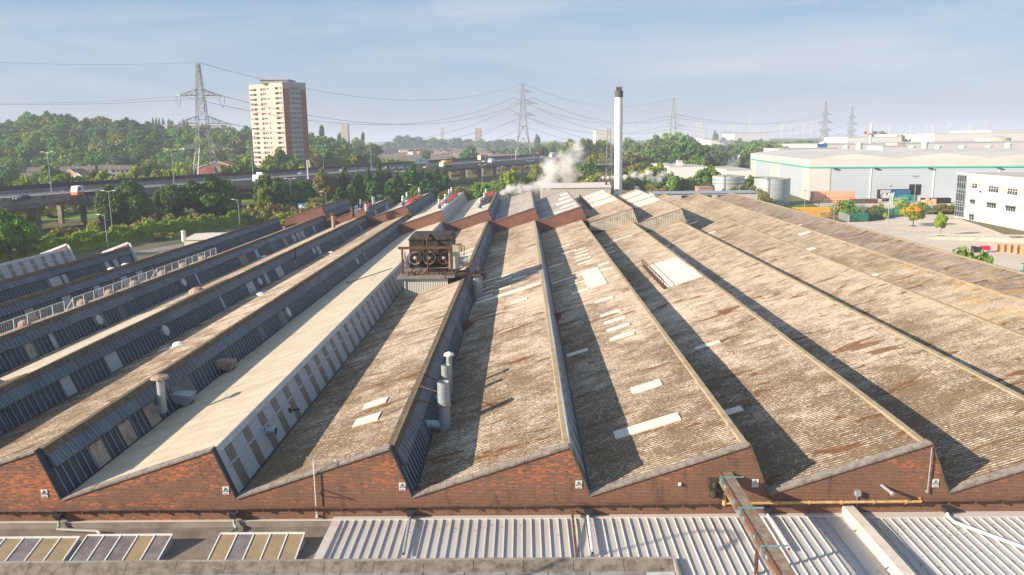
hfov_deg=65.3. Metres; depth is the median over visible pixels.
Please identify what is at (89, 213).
grass field
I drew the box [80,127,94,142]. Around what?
broadleaf tree
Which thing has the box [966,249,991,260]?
bush
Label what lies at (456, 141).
broadleaf tree
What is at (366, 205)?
flue
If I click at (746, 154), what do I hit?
broadleaf tree
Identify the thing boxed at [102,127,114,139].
broadleaf tree
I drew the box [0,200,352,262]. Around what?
hedge
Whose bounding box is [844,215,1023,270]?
car park
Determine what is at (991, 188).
window
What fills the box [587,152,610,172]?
broadleaf tree
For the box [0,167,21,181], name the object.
broadleaf tree
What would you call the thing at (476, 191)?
broadleaf tree
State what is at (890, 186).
pole lamp
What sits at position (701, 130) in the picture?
skyline tower
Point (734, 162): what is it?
dual carriageway
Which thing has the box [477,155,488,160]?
lorry
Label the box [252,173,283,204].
broadleaf tree
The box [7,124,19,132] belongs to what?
broadleaf tree
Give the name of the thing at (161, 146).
broadleaf tree
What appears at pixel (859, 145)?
roof ventilator
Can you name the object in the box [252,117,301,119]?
windows
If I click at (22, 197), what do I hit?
car
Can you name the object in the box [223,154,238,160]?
broadleaf tree
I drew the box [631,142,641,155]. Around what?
broadleaf tree
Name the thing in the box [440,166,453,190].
conifer tree
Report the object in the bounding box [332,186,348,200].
conifer tree
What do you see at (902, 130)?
skyline tower
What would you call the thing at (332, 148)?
broadleaf tree
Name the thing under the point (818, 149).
distant factory
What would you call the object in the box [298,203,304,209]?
blue sign
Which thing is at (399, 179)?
conifer tree
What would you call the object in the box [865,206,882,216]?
bush
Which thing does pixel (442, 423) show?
flue
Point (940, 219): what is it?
maple tree
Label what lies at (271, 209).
bush
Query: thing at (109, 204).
street lamp
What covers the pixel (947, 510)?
drain pipe
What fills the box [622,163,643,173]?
broadleaf tree
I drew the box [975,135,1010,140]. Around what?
domed tank
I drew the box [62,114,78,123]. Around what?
broadleaf tree
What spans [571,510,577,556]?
timber strut
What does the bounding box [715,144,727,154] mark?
broadleaf tree
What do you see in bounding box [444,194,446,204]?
roof extractor
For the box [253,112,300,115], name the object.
windows
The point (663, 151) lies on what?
broadleaf tree
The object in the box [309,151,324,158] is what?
broadleaf tree
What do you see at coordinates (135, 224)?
bush
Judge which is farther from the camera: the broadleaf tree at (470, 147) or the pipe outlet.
the broadleaf tree at (470, 147)
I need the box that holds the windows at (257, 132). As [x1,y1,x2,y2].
[254,132,301,134]
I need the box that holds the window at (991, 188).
[988,185,998,193]
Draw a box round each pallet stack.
[994,244,1000,250]
[1000,244,1007,251]
[1007,244,1013,252]
[1013,244,1020,253]
[1020,245,1023,254]
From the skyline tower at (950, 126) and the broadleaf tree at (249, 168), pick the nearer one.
the broadleaf tree at (249, 168)
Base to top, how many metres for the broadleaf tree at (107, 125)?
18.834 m
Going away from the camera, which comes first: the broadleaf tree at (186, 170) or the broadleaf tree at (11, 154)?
the broadleaf tree at (186, 170)
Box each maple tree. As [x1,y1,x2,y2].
[898,204,926,225]
[934,212,948,233]
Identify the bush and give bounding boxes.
[44,227,85,243]
[86,220,102,234]
[130,217,158,229]
[158,213,175,223]
[185,212,206,222]
[242,205,268,223]
[264,202,286,219]
[269,211,295,225]
[290,206,305,213]
[305,197,325,210]
[731,185,745,189]
[747,185,758,191]
[757,190,769,197]
[762,195,775,203]
[829,200,843,214]
[839,200,861,216]
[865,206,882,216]
[872,203,885,211]
[879,212,889,217]
[892,201,910,212]
[918,201,929,209]
[927,204,954,213]
[952,246,968,255]
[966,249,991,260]
[984,255,993,263]
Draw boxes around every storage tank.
[712,174,744,190]
[754,176,790,204]
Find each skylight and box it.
[0,536,79,560]
[69,533,172,560]
[207,532,304,559]
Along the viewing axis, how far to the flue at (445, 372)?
54.68 m
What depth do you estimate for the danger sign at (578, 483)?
40.95 m
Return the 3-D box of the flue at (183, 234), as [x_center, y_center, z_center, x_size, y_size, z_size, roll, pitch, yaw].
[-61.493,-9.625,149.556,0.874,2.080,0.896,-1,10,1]
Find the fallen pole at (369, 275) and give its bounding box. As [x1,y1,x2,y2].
[346,268,391,283]
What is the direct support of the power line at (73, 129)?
attached to the pylon at (204, 109)
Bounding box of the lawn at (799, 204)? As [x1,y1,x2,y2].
[780,202,816,207]
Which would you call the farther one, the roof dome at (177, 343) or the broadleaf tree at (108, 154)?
the broadleaf tree at (108, 154)
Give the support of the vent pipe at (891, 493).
attached to the factory hall at (784, 354)
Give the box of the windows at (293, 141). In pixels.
[255,141,302,143]
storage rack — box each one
[891,197,901,204]
[902,195,912,201]
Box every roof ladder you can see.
[0,373,26,385]
[165,279,226,307]
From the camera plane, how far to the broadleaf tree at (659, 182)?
306.80 m
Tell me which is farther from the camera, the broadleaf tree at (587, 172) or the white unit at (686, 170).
the white unit at (686, 170)
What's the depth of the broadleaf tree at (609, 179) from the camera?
336.03 m
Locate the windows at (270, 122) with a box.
[253,122,301,124]
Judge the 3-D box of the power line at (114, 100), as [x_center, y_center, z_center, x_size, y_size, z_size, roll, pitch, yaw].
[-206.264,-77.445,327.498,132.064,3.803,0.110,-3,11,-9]
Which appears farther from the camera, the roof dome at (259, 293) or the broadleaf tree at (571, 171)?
the broadleaf tree at (571, 171)
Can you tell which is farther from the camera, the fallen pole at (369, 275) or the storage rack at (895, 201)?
the storage rack at (895, 201)
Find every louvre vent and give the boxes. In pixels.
[93,315,102,325]
[160,325,169,336]
[180,278,186,286]
[256,277,262,285]
[284,307,291,317]
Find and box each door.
[909,184,920,194]
[965,213,974,220]
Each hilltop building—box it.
[161,124,181,128]
[186,125,225,130]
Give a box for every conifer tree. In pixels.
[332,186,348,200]
[338,164,352,194]
[346,181,363,207]
[353,167,366,196]
[360,176,385,203]
[363,167,373,186]
[374,161,385,191]
[384,174,405,205]
[385,165,393,184]
[393,166,402,184]
[401,164,410,182]
[401,172,424,194]
[408,162,420,185]
[418,164,427,182]
[418,175,439,200]
[425,165,437,185]
[432,163,443,185]
[434,180,445,191]
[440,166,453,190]
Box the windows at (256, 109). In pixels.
[251,107,300,110]
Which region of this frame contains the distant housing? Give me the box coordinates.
[382,141,797,155]
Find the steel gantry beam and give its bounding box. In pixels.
[708,471,795,574]
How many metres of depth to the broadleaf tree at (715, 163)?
490.27 m
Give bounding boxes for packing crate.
[809,198,822,202]
[810,191,824,197]
[823,198,833,202]
[824,191,837,197]
[838,191,855,197]
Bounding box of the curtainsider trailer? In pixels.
[877,189,910,201]
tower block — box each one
[249,77,309,167]
[341,124,349,142]
[441,127,443,138]
[475,128,481,140]
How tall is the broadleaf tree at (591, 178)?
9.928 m
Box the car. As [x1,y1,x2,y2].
[12,195,31,200]
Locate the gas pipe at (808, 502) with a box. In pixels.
[722,493,922,505]
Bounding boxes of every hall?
[0,192,1023,520]
[197,161,232,173]
[284,189,687,234]
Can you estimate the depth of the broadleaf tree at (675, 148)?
527.97 m
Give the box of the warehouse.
[750,147,1023,200]
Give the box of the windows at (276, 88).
[250,87,299,90]
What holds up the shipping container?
on the ground at (47, 226)
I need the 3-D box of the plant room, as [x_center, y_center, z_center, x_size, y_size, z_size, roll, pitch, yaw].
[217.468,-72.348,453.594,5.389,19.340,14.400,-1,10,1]
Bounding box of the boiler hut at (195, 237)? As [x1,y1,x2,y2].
[184,232,226,244]
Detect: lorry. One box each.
[71,185,101,196]
[252,172,263,180]
[415,159,427,164]
[439,160,451,167]
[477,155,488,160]
[488,158,494,162]
[549,152,555,156]
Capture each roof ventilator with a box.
[855,139,862,148]
[921,138,928,148]
[1004,140,1011,147]
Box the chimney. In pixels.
[614,87,622,195]
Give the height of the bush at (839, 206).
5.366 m
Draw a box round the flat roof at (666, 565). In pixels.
[0,556,680,574]
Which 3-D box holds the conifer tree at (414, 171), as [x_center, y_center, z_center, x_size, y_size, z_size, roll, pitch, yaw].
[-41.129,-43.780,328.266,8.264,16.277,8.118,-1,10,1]
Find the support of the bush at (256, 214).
on the ground at (47, 226)
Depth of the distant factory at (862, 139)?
743.23 m
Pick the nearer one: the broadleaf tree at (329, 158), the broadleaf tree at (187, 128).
the broadleaf tree at (329, 158)
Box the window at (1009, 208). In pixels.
[1000,204,1016,212]
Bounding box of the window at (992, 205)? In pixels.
[982,201,997,208]
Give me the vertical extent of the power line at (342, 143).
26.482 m
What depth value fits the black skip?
279.39 m
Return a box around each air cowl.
[170,390,196,405]
[215,358,236,370]
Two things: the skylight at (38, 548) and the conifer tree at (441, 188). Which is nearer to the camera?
the skylight at (38, 548)
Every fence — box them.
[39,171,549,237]
[159,180,549,245]
[778,199,864,207]
[819,211,849,221]
[848,212,868,221]
[869,205,953,219]
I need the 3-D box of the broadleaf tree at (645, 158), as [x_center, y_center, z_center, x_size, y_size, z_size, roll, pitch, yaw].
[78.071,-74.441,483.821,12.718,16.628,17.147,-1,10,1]
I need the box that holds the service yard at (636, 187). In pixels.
[622,185,645,193]
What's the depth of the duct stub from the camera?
47.47 m
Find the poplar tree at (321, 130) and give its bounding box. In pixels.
[319,124,324,135]
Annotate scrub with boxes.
[16,156,612,239]
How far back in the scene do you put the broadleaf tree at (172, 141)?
625.68 m
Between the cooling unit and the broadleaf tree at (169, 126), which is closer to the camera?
the cooling unit
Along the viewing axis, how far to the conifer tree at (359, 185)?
297.26 m
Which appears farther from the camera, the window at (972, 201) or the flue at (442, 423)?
the window at (972, 201)
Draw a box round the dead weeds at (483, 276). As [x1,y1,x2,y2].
[481,273,488,280]
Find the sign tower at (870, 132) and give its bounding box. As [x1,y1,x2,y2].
[864,120,876,142]
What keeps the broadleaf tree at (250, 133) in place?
on the ground at (47, 226)
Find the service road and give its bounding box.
[135,182,550,254]
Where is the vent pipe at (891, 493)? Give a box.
[880,484,894,495]
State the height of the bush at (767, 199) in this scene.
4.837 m
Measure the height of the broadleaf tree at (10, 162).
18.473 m
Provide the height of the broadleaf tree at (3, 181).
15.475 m
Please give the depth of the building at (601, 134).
1864.47 m
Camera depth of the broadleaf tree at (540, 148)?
785.78 m
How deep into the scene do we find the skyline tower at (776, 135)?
7402.09 m
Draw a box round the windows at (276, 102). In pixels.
[251,102,300,105]
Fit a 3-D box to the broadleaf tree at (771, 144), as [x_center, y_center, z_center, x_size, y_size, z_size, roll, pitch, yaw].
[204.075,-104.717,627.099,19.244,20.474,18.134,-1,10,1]
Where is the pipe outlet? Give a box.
[288,408,299,413]
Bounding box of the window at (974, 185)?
[972,182,977,188]
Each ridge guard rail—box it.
[0,301,64,335]
[65,269,154,310]
[151,248,215,278]
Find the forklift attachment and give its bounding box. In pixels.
[971,245,990,252]
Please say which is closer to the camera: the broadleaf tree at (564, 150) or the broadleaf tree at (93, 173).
the broadleaf tree at (93, 173)
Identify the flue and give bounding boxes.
[150,374,169,413]
[181,230,185,241]
[329,212,335,227]
[350,207,354,216]
[363,201,369,210]
[414,380,450,431]
[422,364,451,402]
[444,351,453,393]
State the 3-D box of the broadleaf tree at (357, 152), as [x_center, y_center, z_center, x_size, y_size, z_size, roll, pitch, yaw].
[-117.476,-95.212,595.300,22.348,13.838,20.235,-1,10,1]
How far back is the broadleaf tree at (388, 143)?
1718.75 m
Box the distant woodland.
[365,138,823,155]
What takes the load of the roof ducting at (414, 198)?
on the hall at (601, 209)
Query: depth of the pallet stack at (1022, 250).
159.49 m
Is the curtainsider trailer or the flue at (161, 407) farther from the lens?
the curtainsider trailer
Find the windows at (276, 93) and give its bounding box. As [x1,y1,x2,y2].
[250,92,299,95]
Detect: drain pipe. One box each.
[52,512,101,533]
[228,510,238,531]
[402,509,414,554]
[584,508,593,553]
[763,506,789,549]
[941,505,1023,548]
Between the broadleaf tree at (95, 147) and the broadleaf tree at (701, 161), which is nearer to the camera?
the broadleaf tree at (701, 161)
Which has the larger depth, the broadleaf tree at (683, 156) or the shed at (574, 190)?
the broadleaf tree at (683, 156)
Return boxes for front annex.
[0,519,331,560]
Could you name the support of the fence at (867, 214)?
on the ground at (47, 226)
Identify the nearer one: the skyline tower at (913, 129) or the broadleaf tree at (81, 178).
the broadleaf tree at (81, 178)
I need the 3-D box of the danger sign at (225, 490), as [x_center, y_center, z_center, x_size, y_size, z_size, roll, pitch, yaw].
[-14.797,10.500,41.278,0.330,0.420,0.052,-1,10,1]
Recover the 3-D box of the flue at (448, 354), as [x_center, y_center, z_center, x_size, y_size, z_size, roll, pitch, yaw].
[-4.457,6.099,56.963,0.756,3.180,0.737,-1,10,1]
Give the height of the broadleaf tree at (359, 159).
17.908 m
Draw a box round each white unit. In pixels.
[651,163,703,177]
[705,166,752,179]
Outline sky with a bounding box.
[0,0,1023,142]
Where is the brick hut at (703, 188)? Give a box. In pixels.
[694,186,713,190]
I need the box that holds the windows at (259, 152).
[254,151,303,153]
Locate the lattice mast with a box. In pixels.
[597,127,613,194]
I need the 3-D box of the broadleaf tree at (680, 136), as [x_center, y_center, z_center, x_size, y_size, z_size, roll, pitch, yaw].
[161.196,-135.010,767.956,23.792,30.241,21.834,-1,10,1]
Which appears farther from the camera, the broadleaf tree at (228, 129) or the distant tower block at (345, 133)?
the distant tower block at (345, 133)
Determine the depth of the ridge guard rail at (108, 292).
85.25 m
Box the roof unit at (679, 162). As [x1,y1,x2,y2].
[676,160,682,165]
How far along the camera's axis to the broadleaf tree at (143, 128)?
676.38 m
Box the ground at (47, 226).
[4,136,1023,262]
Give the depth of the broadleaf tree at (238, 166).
361.41 m
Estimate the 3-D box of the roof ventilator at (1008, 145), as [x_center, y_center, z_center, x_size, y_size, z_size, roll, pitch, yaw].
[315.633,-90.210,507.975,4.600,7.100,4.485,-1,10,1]
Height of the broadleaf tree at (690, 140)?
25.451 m
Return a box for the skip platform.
[849,199,877,203]
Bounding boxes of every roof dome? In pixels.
[158,341,186,351]
[246,292,266,299]
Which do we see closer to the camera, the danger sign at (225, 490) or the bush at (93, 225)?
the danger sign at (225, 490)
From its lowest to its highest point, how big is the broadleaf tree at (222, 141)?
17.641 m
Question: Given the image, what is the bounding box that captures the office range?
[648,190,758,199]
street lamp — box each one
[45,151,52,191]
[96,214,108,248]
[101,190,115,224]
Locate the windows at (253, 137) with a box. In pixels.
[253,137,302,138]
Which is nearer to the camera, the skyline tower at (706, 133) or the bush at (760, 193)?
the bush at (760, 193)
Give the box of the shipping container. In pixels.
[791,207,837,216]
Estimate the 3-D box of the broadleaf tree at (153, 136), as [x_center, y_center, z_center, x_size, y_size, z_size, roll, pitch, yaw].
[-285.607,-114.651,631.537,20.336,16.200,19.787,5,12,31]
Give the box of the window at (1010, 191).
[1007,187,1018,195]
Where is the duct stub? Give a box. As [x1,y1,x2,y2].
[265,427,277,434]
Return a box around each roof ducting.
[405,194,422,204]
[441,192,457,205]
[481,195,491,205]
[486,190,494,196]
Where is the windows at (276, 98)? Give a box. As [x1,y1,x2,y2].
[250,97,299,100]
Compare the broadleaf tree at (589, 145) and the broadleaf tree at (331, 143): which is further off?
the broadleaf tree at (589, 145)
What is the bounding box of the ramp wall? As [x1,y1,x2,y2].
[927,234,1023,242]
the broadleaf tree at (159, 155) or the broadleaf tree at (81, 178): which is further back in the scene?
the broadleaf tree at (159, 155)
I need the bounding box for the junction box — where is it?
[854,490,860,508]
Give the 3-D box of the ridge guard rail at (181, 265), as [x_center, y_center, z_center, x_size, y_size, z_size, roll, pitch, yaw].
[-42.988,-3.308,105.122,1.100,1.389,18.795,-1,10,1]
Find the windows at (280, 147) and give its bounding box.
[254,146,302,148]
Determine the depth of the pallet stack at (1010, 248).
162.15 m
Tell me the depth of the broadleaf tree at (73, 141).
588.55 m
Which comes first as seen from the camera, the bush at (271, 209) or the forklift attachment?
the forklift attachment
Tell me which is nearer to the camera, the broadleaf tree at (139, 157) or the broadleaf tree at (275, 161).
the broadleaf tree at (275, 161)
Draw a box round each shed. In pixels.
[313,504,1023,574]
[540,181,610,198]
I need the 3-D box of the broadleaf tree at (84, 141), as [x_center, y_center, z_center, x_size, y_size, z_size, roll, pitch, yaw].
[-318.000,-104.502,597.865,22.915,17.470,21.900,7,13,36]
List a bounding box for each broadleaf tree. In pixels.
[0,119,10,124]
[0,124,13,131]
[0,130,11,139]
[0,138,13,149]
[0,146,14,157]
[0,157,7,171]
[0,157,30,172]
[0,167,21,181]
[0,175,9,185]
[0,207,40,260]
[5,147,19,157]
[5,174,35,185]
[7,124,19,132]
[10,133,23,146]
[13,143,46,169]
[15,111,30,125]
[16,122,35,136]
[17,135,44,149]
[18,172,39,183]
[20,114,42,129]
[21,129,40,142]
[28,123,53,132]
[29,146,63,169]
[38,116,50,126]
[38,162,61,183]
[39,127,48,141]
[40,110,49,118]
[41,122,74,133]
[41,138,54,149]
[42,171,80,183]
[43,113,56,120]
[43,129,76,141]
[52,117,73,126]
[54,139,73,153]
[57,147,83,172]
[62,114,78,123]
[66,132,80,147]
[68,144,93,153]
[69,123,86,131]
[72,152,90,165]
[74,117,89,124]
[75,175,85,180]
[76,136,89,146]
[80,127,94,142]
[81,120,92,132]
[84,151,105,171]
[85,126,108,140]
[85,169,97,180]
[86,144,106,153]
[88,137,105,146]
[89,115,105,124]
[90,122,111,129]
[92,184,128,224]
[93,121,104,126]
[93,169,111,180]
[96,151,115,170]
[97,136,123,147]
[98,143,122,153]
[102,118,112,124]
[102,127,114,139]
[104,133,129,146]
[105,149,136,164]
[107,172,128,179]
[108,120,127,129]
[108,179,157,224]
[110,127,126,136]
[112,143,137,151]
[114,117,130,124]
[123,120,138,133]
[125,130,145,136]
[125,134,143,144]
[126,144,162,155]
[127,165,146,178]
[129,151,147,168]
[135,124,150,138]
[135,162,159,176]
[142,121,158,128]
[142,155,162,168]
[144,127,159,138]
[147,132,160,144]
[147,143,174,150]
[149,169,165,176]
[150,183,184,220]
[152,152,172,160]
[153,138,165,144]
[155,124,164,129]
[156,158,173,169]
[157,124,175,135]
[157,131,169,139]
[160,162,184,175]
[161,137,176,146]
[161,144,191,153]
[163,158,189,168]
[167,127,185,138]
[167,150,181,161]
[171,151,197,161]
[173,134,192,145]
[176,130,191,136]
[177,174,237,215]
[181,124,193,133]
[181,166,196,174]
[182,142,201,154]
[186,152,213,162]
[186,160,197,168]
[189,129,205,142]
[190,136,205,145]
[191,124,211,130]
[192,158,209,166]
[194,145,220,154]
[201,137,216,147]
[203,129,218,137]
[205,155,225,161]
[208,144,235,156]
[213,136,226,146]
[217,129,242,140]
[218,125,231,133]
[219,164,231,172]
[222,147,248,159]
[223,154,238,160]
[227,136,244,148]
[227,160,245,171]
[236,153,253,161]
[240,125,250,133]
[242,134,252,141]
[242,156,251,168]
[244,128,251,135]
[245,138,252,150]
[245,162,265,193]
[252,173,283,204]
[255,188,273,207]
[258,159,272,169]
[266,147,296,169]
[274,177,301,206]
[279,157,306,168]
[291,180,322,205]
[307,154,328,166]
[309,145,320,150]
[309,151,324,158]
[310,147,319,152]
[311,135,326,141]
[312,167,339,203]
[315,139,328,145]
[316,148,334,154]
[319,145,341,154]
[319,152,341,165]
[323,142,338,146]
[328,140,340,146]
[337,144,352,154]
[337,158,351,165]
[338,149,350,156]
[339,138,350,146]
[345,150,363,157]
[350,153,368,164]
[351,137,358,145]
[353,145,366,151]
[358,132,364,144]
[365,142,383,155]
[365,154,378,158]
[372,158,381,163]
[380,141,396,147]
[382,157,395,162]
[389,135,406,147]
[398,142,426,147]
[402,134,417,144]
[404,185,422,200]
[414,136,424,148]
[417,137,443,148]
[421,149,430,159]
[431,139,448,147]
[437,189,453,199]
[444,138,461,147]
[453,187,472,200]
[458,149,477,157]
[461,139,473,147]
[464,146,478,154]
[466,182,483,199]
[470,138,486,148]
[480,183,492,192]
[486,139,510,147]
[488,179,507,193]
[499,169,520,197]
[505,139,524,147]
[516,176,535,192]
[521,146,532,154]
[527,163,547,190]
[532,144,548,153]
[534,134,540,144]
[541,142,556,152]
[546,140,560,151]
[548,162,565,178]
[551,175,566,182]
[559,142,570,165]
[563,166,580,179]
[565,174,584,182]
[567,139,579,162]
[569,158,601,173]
[576,174,598,182]
[577,138,588,163]
[581,166,601,179]
[585,139,595,158]
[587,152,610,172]
[593,139,607,153]
[595,172,609,181]
[599,151,613,175]
[603,139,612,157]
[607,174,623,193]
[622,137,634,154]
[622,150,642,168]
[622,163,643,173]
[622,169,630,188]
[623,170,641,190]
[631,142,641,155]
[634,151,650,162]
[637,170,651,190]
[639,161,650,168]
[640,139,659,156]
[643,167,660,181]
[644,149,660,165]
[645,134,666,144]
[645,177,668,192]
[646,183,656,193]
[647,162,668,183]
[650,140,668,150]
[654,156,674,162]
[655,186,668,190]
[657,145,669,156]
[661,132,677,143]
[666,142,682,155]
[666,152,688,162]
[667,171,680,190]
[674,131,690,141]
[676,140,696,155]
[679,177,692,190]
[684,155,697,164]
[685,176,699,190]
[686,137,695,143]
[687,155,699,160]
[688,141,700,156]
[694,144,711,156]
[694,169,711,185]
[698,156,706,166]
[701,181,713,190]
[703,165,718,178]
[704,148,728,165]
[705,156,719,165]
[706,155,712,164]
[708,144,717,148]
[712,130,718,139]
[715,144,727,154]
[725,144,738,159]
[732,143,743,158]
[734,138,743,143]
[738,153,746,167]
[740,141,749,151]
[740,144,762,153]
[743,150,750,168]
[744,180,753,187]
[745,175,753,182]
[748,140,760,145]
[748,149,763,158]
[757,138,768,143]
[759,142,768,147]
[768,141,775,147]
[773,143,789,147]
[897,134,908,141]
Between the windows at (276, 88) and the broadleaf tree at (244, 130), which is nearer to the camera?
the windows at (276, 88)
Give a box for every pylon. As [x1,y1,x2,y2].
[173,64,231,174]
[509,84,536,154]
[662,98,683,133]
[817,101,832,141]
[844,107,857,136]
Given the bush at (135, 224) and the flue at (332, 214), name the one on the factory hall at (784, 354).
the flue at (332, 214)
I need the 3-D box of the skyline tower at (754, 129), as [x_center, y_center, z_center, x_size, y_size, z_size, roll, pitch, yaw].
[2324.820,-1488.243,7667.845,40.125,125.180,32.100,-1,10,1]
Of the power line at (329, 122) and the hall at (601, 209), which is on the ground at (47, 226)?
the hall at (601, 209)
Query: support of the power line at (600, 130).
hanging from the pylon at (519, 131)
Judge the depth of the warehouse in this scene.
295.71 m
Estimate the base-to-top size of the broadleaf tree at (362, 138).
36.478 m
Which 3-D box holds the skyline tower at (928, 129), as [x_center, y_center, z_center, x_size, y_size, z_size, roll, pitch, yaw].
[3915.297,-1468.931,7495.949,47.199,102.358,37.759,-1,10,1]
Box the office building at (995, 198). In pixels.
[954,172,1023,230]
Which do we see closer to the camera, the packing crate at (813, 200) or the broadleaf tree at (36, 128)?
the packing crate at (813, 200)
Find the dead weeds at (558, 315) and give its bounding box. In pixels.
[554,311,561,318]
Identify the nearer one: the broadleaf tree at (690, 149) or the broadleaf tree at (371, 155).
the broadleaf tree at (690, 149)
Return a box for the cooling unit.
[396,231,482,298]
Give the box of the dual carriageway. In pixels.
[725,158,737,165]
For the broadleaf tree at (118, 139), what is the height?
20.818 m
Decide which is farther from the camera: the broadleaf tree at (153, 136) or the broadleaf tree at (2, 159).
the broadleaf tree at (153, 136)
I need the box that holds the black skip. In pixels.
[920,197,950,203]
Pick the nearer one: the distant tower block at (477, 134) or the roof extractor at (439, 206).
the roof extractor at (439, 206)
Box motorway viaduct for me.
[0,148,623,231]
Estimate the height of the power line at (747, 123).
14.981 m
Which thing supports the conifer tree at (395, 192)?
on the ground at (47, 226)
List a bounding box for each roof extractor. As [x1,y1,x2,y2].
[401,196,404,206]
[437,199,440,210]
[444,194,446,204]
[478,199,481,209]
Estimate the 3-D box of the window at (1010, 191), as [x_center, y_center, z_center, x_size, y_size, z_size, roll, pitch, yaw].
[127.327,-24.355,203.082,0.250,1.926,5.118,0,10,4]
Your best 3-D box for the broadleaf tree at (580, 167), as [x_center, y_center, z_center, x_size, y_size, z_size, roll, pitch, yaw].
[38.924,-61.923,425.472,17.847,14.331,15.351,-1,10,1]
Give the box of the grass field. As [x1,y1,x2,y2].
[27,196,252,221]
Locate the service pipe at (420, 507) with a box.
[0,498,1023,514]
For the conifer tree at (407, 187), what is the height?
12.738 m
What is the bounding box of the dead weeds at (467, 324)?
[462,318,476,329]
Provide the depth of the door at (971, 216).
223.22 m
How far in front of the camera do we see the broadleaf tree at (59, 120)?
678.48 m
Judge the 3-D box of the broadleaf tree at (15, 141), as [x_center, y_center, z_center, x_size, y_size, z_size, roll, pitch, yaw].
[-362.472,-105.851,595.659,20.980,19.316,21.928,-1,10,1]
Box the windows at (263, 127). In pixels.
[253,127,301,129]
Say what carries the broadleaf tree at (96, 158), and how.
on the ground at (47, 226)
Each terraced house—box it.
[26,167,42,172]
[60,166,76,172]
[66,168,85,174]
[72,171,90,179]
[76,166,96,170]
[98,165,109,172]
[109,165,118,177]
[119,165,135,175]
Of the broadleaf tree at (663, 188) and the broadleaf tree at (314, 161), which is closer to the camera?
the broadleaf tree at (663, 188)
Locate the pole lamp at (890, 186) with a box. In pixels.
[887,185,891,233]
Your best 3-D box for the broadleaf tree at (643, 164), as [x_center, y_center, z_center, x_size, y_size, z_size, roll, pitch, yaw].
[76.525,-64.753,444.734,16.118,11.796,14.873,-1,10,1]
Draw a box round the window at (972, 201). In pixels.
[964,198,976,204]
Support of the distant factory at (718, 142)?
on the ground at (47, 226)
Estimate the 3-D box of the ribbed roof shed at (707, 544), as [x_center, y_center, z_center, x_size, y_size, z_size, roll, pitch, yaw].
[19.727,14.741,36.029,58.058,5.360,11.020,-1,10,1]
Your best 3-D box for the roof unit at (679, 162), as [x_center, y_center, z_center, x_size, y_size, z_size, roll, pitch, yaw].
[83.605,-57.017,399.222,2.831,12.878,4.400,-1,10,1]
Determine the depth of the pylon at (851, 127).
1461.09 m
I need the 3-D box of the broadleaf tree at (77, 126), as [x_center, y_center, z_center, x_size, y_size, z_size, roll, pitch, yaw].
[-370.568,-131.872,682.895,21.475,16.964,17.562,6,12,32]
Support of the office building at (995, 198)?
on the ground at (47, 226)
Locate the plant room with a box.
[886,143,905,144]
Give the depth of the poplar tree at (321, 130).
884.58 m
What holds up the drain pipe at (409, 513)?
attached to the factory hall at (784, 354)
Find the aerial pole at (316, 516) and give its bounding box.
[305,457,319,517]
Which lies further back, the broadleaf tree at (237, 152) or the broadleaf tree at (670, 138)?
the broadleaf tree at (670, 138)
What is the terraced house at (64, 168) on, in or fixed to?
on the ground at (47, 226)
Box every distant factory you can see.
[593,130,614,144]
[699,140,733,158]
[722,133,769,141]
[763,147,837,151]
[779,141,1023,149]
[824,136,901,142]
[867,145,906,149]
[874,132,1023,141]
[950,130,1023,132]
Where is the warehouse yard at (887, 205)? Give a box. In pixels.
[809,200,954,208]
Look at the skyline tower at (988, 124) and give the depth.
6721.30 m
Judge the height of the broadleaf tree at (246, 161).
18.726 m
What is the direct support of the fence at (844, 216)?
on the ground at (47, 226)
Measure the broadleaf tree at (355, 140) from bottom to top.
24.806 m
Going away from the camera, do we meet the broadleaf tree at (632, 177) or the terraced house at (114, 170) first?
the broadleaf tree at (632, 177)
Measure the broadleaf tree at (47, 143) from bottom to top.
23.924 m
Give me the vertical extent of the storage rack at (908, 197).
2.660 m
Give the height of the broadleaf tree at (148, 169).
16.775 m
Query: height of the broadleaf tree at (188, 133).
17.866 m
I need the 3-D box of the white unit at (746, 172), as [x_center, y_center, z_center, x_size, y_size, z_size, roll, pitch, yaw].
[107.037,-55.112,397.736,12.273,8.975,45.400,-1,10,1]
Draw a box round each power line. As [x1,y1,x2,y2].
[0,97,217,104]
[0,124,175,129]
[2,62,193,64]
[19,124,227,130]
[59,96,176,102]
[181,109,507,143]
[183,96,510,124]
[187,124,504,161]
[198,62,521,100]
[227,97,532,124]
[230,121,533,160]
[233,109,536,142]
[508,109,657,133]
[517,99,659,123]
[533,97,674,122]
[539,109,673,133]
[682,115,827,123]
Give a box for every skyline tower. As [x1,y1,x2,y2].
[631,124,632,139]
[645,126,647,140]
[690,126,695,137]
[696,122,699,137]
[700,122,703,137]
[703,128,708,137]
[710,125,713,139]
[719,127,721,138]
[723,129,729,133]
[728,125,736,133]
[734,127,739,133]
[740,126,745,133]
[749,118,751,133]
[752,126,756,133]
[774,126,778,138]
[781,123,789,138]
[790,125,792,138]
[797,126,801,137]
[803,124,808,138]
[811,125,816,137]
[853,127,857,136]
[863,127,867,136]
[873,125,878,133]
[881,125,888,133]
[888,125,894,133]
[899,127,904,133]
[910,125,915,133]
[925,125,930,133]
[931,124,939,133]
[940,124,943,132]
[948,123,953,132]
[968,124,978,130]
[985,119,992,129]
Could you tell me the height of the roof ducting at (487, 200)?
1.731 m
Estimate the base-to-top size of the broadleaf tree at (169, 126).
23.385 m
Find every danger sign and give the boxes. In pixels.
[41,490,47,496]
[222,487,228,494]
[399,483,405,489]
[576,480,581,487]
[752,479,758,486]
[932,479,938,486]
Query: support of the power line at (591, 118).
hanging from the pylon at (519, 131)
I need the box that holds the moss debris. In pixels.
[396,521,1019,574]
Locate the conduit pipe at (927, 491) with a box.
[925,447,932,492]
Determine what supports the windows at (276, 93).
in the tower block at (278, 95)

